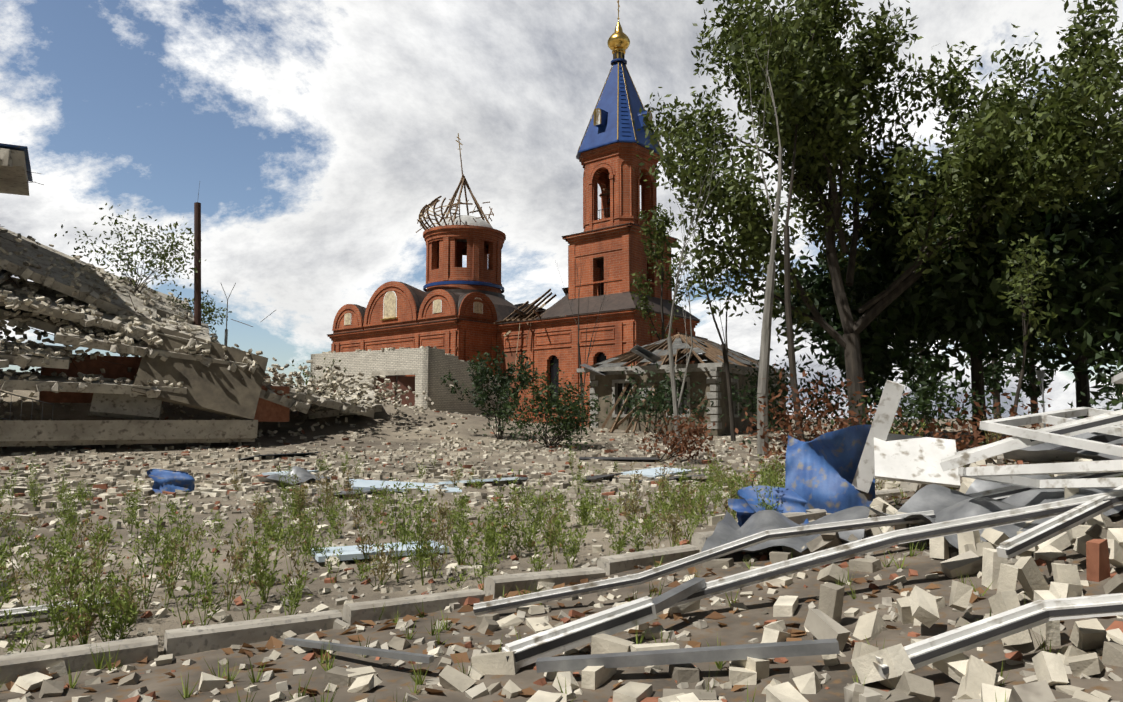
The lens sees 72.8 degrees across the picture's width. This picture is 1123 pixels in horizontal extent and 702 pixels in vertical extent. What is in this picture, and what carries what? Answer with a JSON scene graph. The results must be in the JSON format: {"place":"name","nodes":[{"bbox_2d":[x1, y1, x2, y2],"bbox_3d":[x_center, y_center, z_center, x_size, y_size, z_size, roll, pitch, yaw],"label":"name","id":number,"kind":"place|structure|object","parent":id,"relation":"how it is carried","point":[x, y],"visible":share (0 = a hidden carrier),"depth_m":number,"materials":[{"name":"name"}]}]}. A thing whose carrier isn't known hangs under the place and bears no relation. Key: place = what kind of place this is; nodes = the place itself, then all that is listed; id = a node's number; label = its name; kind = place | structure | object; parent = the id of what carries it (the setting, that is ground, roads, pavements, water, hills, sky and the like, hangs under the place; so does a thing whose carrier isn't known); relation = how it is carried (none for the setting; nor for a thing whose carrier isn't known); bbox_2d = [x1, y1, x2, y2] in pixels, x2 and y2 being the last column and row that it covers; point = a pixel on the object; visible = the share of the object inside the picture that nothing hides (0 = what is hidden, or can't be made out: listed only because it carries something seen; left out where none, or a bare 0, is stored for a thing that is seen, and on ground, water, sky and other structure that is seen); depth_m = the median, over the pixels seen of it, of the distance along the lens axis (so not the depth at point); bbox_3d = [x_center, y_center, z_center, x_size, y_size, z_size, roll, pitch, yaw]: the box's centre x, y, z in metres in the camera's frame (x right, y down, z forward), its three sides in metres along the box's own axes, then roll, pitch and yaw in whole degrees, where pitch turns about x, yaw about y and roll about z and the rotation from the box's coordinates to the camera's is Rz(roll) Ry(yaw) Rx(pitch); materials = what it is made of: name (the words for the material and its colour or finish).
{"place":"outdoors","nodes":[
{"label":"outdoors","id":0,"kind":"place"},
{"bbox_2d":[327,48,699,425],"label":"church","id":1,"kind":"structure","parent":0,"point":[455,308],"depth_m":55.52,"materials":[{"name":"brick"}]},
{"bbox_2d":[607,0,629,49],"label":"onion dome","id":2,"kind":"structure","parent":1,"relation":"attached to","point":[618,38],"depth_m":56.83,"materials":[{"name":"gold metal"}]},
{"bbox_2d":[0,389,1053,656],"bbox_3d":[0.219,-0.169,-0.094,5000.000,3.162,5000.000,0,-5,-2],"label":"ground","id":3,"kind":"structure","parent":0,"point":[168,621],"depth_m":11.16,"materials":[{"name":"grey gravel"}]},
{"bbox_2d":[0,143,381,446],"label":"collapsed building","id":4,"kind":"structure","parent":3,"relation":"on","point":[214,382],"depth_m":25.65,"materials":[{"name":"concrete"}]},
{"bbox_2d":[54,203,205,293],"bbox_3d":[-16.005,-3.860,28.930,5.319,3.608,4.506,0,-5,-2],"label":"tree","id":5,"kind":"object","parent":4,"relation":"on","point":[172,246],"depth_m":28.80,"materials":[{"name":"green plant"}]},
{"bbox_2d":[165,289,231,332],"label":"bush","id":6,"kind":"object","parent":4,"relation":"on","point":[210,310],"depth_m":30.73,"materials":[{"name":"green plant"}]},
{"bbox_2d":[0,229,454,411],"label":"collapsed building bricks","id":7,"kind":"object","parent":4,"relation":"attached to","point":[17,348],"visible":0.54,"depth_m":26.03,"materials":[{"name":"beige brick"}]},
{"bbox_2d":[288,358,344,386],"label":"bush","id":8,"kind":"object","parent":3,"relation":"on","point":[305,375],"depth_m":43.29,"materials":[{"name":"plant"}]},
{"bbox_2d":[310,346,508,418],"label":"garage silicate brick","id":9,"kind":"object","parent":3,"relation":"on","point":[428,367],"visible":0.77,"depth_m":41.24,"materials":[{"name":"brick"}]},
{"bbox_2d":[440,346,541,438],"bbox_3d":[-2.840,1.674,30.489,4.095,3.735,3.731,0,-5,-2],"label":"juniper bush","id":10,"kind":"object","parent":3,"relation":"on","point":[479,382],"depth_m":30.40,"materials":[{"name":"green plant"}]},
{"bbox_2d":[0,413,1002,637],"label":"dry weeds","id":11,"kind":"object","parent":3,"relation":"on","point":[379,566],"visible":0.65,"depth_m":6.75,"materials":[{"name":"plant"}]},
{"bbox_2d":[0,454,1003,683],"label":"kerb stones","id":12,"kind":"object","parent":3,"relation":"on","point":[187,640],"visible":0.15,"depth_m":4.70,"materials":[{"name":"concrete"}]},
{"bbox_2d":[482,363,613,451],"bbox_3d":[-0.535,2.055,26.157,4.583,3.274,4.185,0,-5,-2],"label":"juniper bush","id":13,"kind":"object","parent":3,"relation":"on","point":[572,407],"depth_m":25.97,"materials":[{"name":"green plant"}]},
{"bbox_2d":[0,382,1122,701],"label":"rubble bricks","id":14,"kind":"object","parent":3,"relation":"on","point":[1098,540],"visible":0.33,"depth_m":4.61,"materials":[{"name":"brick"}]},
{"bbox_2d":[254,418,1122,557],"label":"corrugated sheets","id":15,"kind":"object","parent":14,"relation":"on","point":[943,503],"visible":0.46,"depth_m":5.90,"materials":[{"name":"grey metal"}]},
{"bbox_2d":[0,372,1122,678],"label":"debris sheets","id":16,"kind":"object","parent":3,"relation":"on","point":[886,454],"visible":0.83,"depth_m":4.55,"materials":[{"name":"metal"}]},
{"bbox_2d":[0,420,1122,701],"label":"weeds","id":17,"kind":"object","parent":3,"relation":"on","point":[424,556],"depth_m":6.42,"materials":[{"name":"green plant"}]},
{"bbox_2d":[555,232,613,426],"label":"bare tree trunk","id":18,"kind":"object","parent":3,"relation":"on","point":[579,358],"visible":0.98,"depth_m":40.33,"materials":[{"name":"grey plant"}]},
{"bbox_2d":[591,362,723,439],"bbox_3d":[3.990,2.203,31.081,5.391,3.692,5.267,0,-5,-2],"label":"bush","id":19,"kind":"object","parent":3,"relation":"on","point":[658,398],"depth_m":31.35,"materials":[{"name":"plant"}]},
{"bbox_2d":[630,203,700,358],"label":"young tree","id":20,"kind":"object","parent":3,"relation":"on","point":[659,226],"depth_m":45.45,"materials":[{"name":"green plant"}]},
{"bbox_2d":[636,408,715,463],"bbox_3d":[3.130,2.390,20.452,2.076,1.718,2.601,0,-5,-2],"label":"dry bush","id":21,"kind":"object","parent":3,"relation":"on","point":[684,444],"depth_m":20.15,"materials":[{"name":"brown plant"}]},
{"bbox_2d":[577,332,789,434],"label":"damaged house","id":22,"kind":"structure","parent":3,"relation":"on","point":[708,375],"depth_m":38.47,"materials":[{"name":"paint"}]},
{"bbox_2d":[660,167,738,440],"bbox_3d":[5.535,-2.105,30.240,2.325,11.601,5.642,-4,-6,36],"label":"bare tree","id":23,"kind":"object","parent":3,"relation":"on","point":[724,346],"depth_m":29.97,"materials":[{"name":"green plant"}]},
{"bbox_2d":[667,125,739,445],"bbox_3d":[4.562,-2.131,24.354,2.140,10.868,2.534,-3,-6,33],"label":"bare tree trunk","id":24,"kind":"object","parent":3,"relation":"on","point":[676,405],"visible":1,"depth_m":24.20,"materials":[{"name":"grey plant"}]},
{"bbox_2d":[742,7,781,454],"bbox_3d":[6.247,-4.162,23.541,0.995,14.839,1.872,0,-5,-2],"label":"tree","id":25,"kind":"object","parent":3,"relation":"on","point":[763,372],"visible":0.85,"depth_m":22.46,"materials":[{"name":"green plant"}]},
{"bbox_2d":[719,346,867,443],"bbox_3d":[9.488,1.881,30.376,5.936,4.293,5.785,0,-5,-2],"label":"bush","id":26,"kind":"object","parent":3,"relation":"on","point":[776,389],"depth_m":29.71,"materials":[{"name":"plant"}]},
{"bbox_2d":[784,9,834,439],"bbox_3d":[8.717,-7.832,26.027,2.899,22.605,1.653,0,-5,-2],"label":"tall thin tree","id":27,"kind":"object","parent":3,"relation":"on","point":[790,335],"depth_m":24.86,"materials":[{"name":"grey plant"}]},
{"bbox_2d":[725,364,918,474],"bbox_3d":[5.481,1.636,15.367,4.163,2.770,3.836,0,-5,-2],"label":"dry bush","id":28,"kind":"object","parent":3,"relation":"on","point":[843,423],"depth_m":15.54,"materials":[{"name":"brown plant"}]},
{"bbox_2d":[754,239,943,410],"bbox_3d":[13.406,-0.730,34.988,9.416,9.517,9.421,0,-5,-2],"label":"green tree","id":29,"kind":"object","parent":3,"relation":"on","point":[820,287],"depth_m":34.79,"materials":[{"name":"green plant"}]},
{"bbox_2d":[633,0,1122,426],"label":"locust tree","id":30,"kind":"object","parent":3,"relation":"on","point":[977,175],"depth_m":26.77,"materials":[{"name":"green plant"}]},
{"bbox_2d":[899,330,945,423],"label":"poplar tree","id":31,"kind":"object","parent":3,"relation":"on","point":[917,375],"depth_m":66.80,"materials":[{"name":"green plant"}]},
{"bbox_2d":[825,353,1044,445],"bbox_3d":[12.362,2.015,26.445,6.472,3.909,5.368,0,-5,-2],"label":"bush","id":32,"kind":"object","parent":3,"relation":"on","point":[919,401],"depth_m":25.82,"materials":[{"name":"green plant"}]},
{"bbox_2d":[900,388,1052,451],"bbox_3d":[8.208,1.778,14.422,3.875,2.167,3.246,0,-5,-2],"label":"dry bush","id":33,"kind":"object","parent":3,"relation":"on","point":[976,433],"depth_m":14.49,"materials":[{"name":"brown plant"}]},
{"bbox_2d":[831,148,1122,444],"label":"green tree","id":34,"kind":"object","parent":3,"relation":"on","point":[971,278],"depth_m":28.23,"materials":[{"name":"green plant"}]},
{"bbox_2d":[965,337,1023,418],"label":"poplar tree","id":35,"kind":"object","parent":3,"relation":"on","point":[990,383],"depth_m":62.67,"materials":[{"name":"green plant"}]},
{"bbox_2d":[995,234,1062,436],"bbox_3d":[12.980,-0.153,20.988,1.461,6.240,3.679,-2,-6,25],"label":"tree","id":36,"kind":"object","parent":3,"relation":"on","point":[1022,277],"depth_m":20.91,"materials":[{"name":"green plant"}]},
{"bbox_2d":[1003,328,1059,424],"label":"poplar tree","id":37,"kind":"object","parent":3,"relation":"on","point":[1026,388],"depth_m":65.01,"materials":[{"name":"green plant"}]},
{"bbox_2d":[1035,370,1045,427],"bbox_3d":[15.753,2.066,24.868,0.800,2.850,0.080,4,-6,-39],"label":"road sign back","id":38,"kind":"object","parent":3,"relation":"on","point":[1040,375],"visible":0.51,"depth_m":24.91,"materials":[{"name":"grey metal"}]},
{"bbox_2d":[966,145,1122,418],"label":"green tree","id":39,"kind":"object","parent":3,"relation":"on","point":[1107,228],"depth_m":30.30,"materials":[{"name":"green plant"}]},
{"bbox_2d":[1026,230,1122,402],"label":"green tree","id":40,"kind":"object","parent":3,"relation":"on","point":[1101,310],"visible":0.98,"depth_m":25.55,"materials":[{"name":"green plant"}]},
{"bbox_2d":[1063,351,1122,417],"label":"tree","id":41,"kind":"object","parent":3,"relation":"on","point":[1119,387],"depth_m":21.80,"materials":[{"name":"green plant"}]},
{"bbox_2d":[0,458,1122,701],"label":"paved ground","id":42,"kind":"structure","parent":0,"point":[396,682],"depth_m":3.98,"materials":[{"name":"grey concrete"}]},
{"bbox_2d":[6,459,1063,701],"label":"fragments","id":43,"kind":"object","parent":42,"relation":"on","point":[276,643],"visible":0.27,"depth_m":4.39,"materials":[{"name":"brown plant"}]},
{"bbox_2d":[0,0,1122,418],"label":"sky","id":44,"kind":"structure","parent":0,"point":[316,136],"materials":[{"name":"white"}]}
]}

